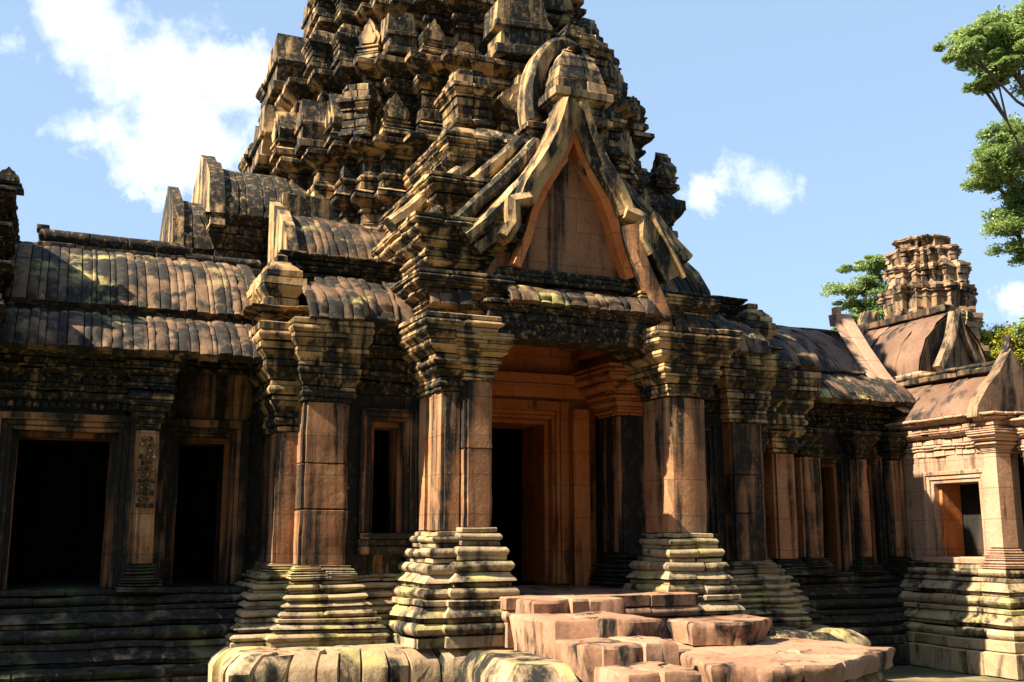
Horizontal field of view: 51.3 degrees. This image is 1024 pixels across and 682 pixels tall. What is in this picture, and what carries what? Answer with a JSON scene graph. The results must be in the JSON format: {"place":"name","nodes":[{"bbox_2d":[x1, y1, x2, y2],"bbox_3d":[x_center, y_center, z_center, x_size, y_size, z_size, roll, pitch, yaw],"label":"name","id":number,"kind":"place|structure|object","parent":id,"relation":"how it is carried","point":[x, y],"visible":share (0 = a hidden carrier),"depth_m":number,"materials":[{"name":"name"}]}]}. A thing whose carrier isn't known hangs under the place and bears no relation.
{"place":"outdoors","nodes":[
{"label":"outdoors","id":0,"kind":"place"},
{"bbox_2d":[0,0,1023,331],"label":"sky","id":1,"kind":"structure","parent":0,"point":[804,139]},
{"bbox_2d":[509,596,701,681],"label":"staircase","id":2,"kind":"structure","parent":0,"point":[595,639],"depth_m":10.66,"materials":[{"name":"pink stone"}]},
{"bbox_2d":[664,638,895,681],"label":"stone platform","id":3,"kind":"structure","parent":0,"point":[788,660],"depth_m":10.53,"materials":[{"name":"stone"}]},
{"bbox_2d":[667,614,771,645],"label":"stone block","id":4,"kind":"structure","parent":3,"relation":"on","point":[737,630],"depth_m":11.71,"materials":[{"name":"stone"}]},
{"bbox_2d":[876,234,988,359],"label":"corner tower","id":5,"kind":"structure","parent":0,"point":[923,271],"depth_m":39.43,"materials":[{"name":"beige stone"}]},
{"bbox_2d":[880,665,1023,681],"bbox_3d":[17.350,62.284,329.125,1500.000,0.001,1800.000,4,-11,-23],"label":"ground","id":6,"kind":"structure","parent":0,"point":[904,673],"depth_m":15.32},
{"bbox_2d":[0,0,928,681],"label":"temple","id":7,"kind":"structure","parent":6,"relation":"on","point":[414,324],"depth_m":14.16,"materials":[{"name":"stone"}]},
{"bbox_2d":[0,167,23,327],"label":"pavilion","id":8,"kind":"structure","parent":7,"relation":"on","point":[11,188],"depth_m":12.82,"materials":[{"name":"black stone"}]},
{"bbox_2d":[0,411,136,590],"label":"door frame","id":9,"kind":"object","parent":7,"relation":"in","point":[120,430],"depth_m":12.48,"materials":[{"name":"brown stone"}]},
{"bbox_2d":[151,418,249,585],"bbox_3d":[-4.033,2.068,13.703,1.146,2.076,0.593,4,-11,-23],"label":"doorway","id":10,"kind":"structure","parent":7,"relation":"in","point":[206,432],"depth_m":13.58,"materials":[{"name":"stone"}]},
{"bbox_2d":[355,407,419,554],"bbox_3d":[-1.639,1.789,13.573,0.799,1.815,0.634,4,-11,-23],"label":"window","id":11,"kind":"structure","parent":7,"relation":"in","point":[401,522],"depth_m":13.45,"materials":[{"name":"stone"}]},
{"bbox_2d":[478,398,569,583],"bbox_3d":[-0.105,2.195,15.536,1.646,2.604,0.992,4,-11,-23],"label":"doorway","id":12,"kind":"structure","parent":7,"relation":"in","point":[541,464],"depth_m":15.49,"materials":[{"name":"red stone"}]},
{"bbox_2d":[702,424,721,548],"bbox_3d":[2.524,2.098,15.254,0.804,1.816,0.433,4,-11,-23],"label":"window","id":13,"kind":"structure","parent":7,"relation":"in","point":[710,440],"depth_m":15.27,"materials":[{"name":"stone"}]},
{"bbox_2d":[819,454,855,570],"bbox_3d":[5.197,2.864,17.790,0.713,1.902,0.592,4,-11,-23],"label":"doorway","id":14,"kind":"structure","parent":7,"relation":"in","point":[830,505],"depth_m":17.78,"materials":[{"name":"stone"}]},
{"bbox_2d":[860,456,890,569],"bbox_3d":[5.938,2.922,18.110,0.593,1.900,0.593,4,-11,-23],"label":"doorway","id":15,"kind":"structure","parent":7,"relation":"in","point":[878,466],"depth_m":18.01,"materials":[{"name":"stone"}]},
{"bbox_2d":[458,650,578,681],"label":"stair cheek","id":16,"kind":"object","parent":6,"relation":"on","point":[497,666],"visible":1,"depth_m":10.13,"materials":[{"name":"beige stone"}]},
{"bbox_2d":[207,625,871,681],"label":"terrace","id":17,"kind":"structure","parent":6,"relation":"on","point":[387,661],"depth_m":11.67,"materials":[{"name":"beige stone"}]},
{"bbox_2d":[819,253,888,330],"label":"tree","id":18,"kind":"object","parent":6,"relation":"on","point":[870,284],"visible":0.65,"depth_m":45.66,"materials":[{"name":"green plant"}]},
{"bbox_2d":[828,304,1023,679],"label":"gallery","id":19,"kind":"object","parent":6,"relation":"on","point":[960,421],"visible":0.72,"depth_m":17.02,"materials":[{"name":"beige stone"}]},
{"bbox_2d":[921,468,1009,563],"bbox_3d":[7.276,2.809,17.066,0.626,1.465,1.373,4,-11,-23],"label":"window","id":20,"kind":"structure","parent":19,"relation":"in","point":[949,495],"depth_m":17.39,"materials":[{"name":"beige stone"}]},
{"bbox_2d":[932,0,1023,156],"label":"tree","id":21,"kind":"object","parent":6,"relation":"on","point":[988,48],"visible":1,"depth_m":29.37,"materials":[{"name":"green plant"}]},
{"bbox_2d":[959,111,1023,267],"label":"tree","id":22,"kind":"object","parent":6,"relation":"on","point":[999,156],"visible":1,"depth_m":32.67,"materials":[{"name":"green plant"}]},
{"bbox_2d":[979,321,1023,368],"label":"tree","id":23,"kind":"object","parent":6,"relation":"on","point":[992,339],"visible":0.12,"depth_m":39.13,"materials":[{"name":"green plant"}]},
{"bbox_2d":[1012,306,1023,337],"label":"tree","id":24,"kind":"object","parent":6,"relation":"on","point":[1018,330],"visible":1,"depth_m":33.95,"materials":[{"name":"green plant"}]}
]}

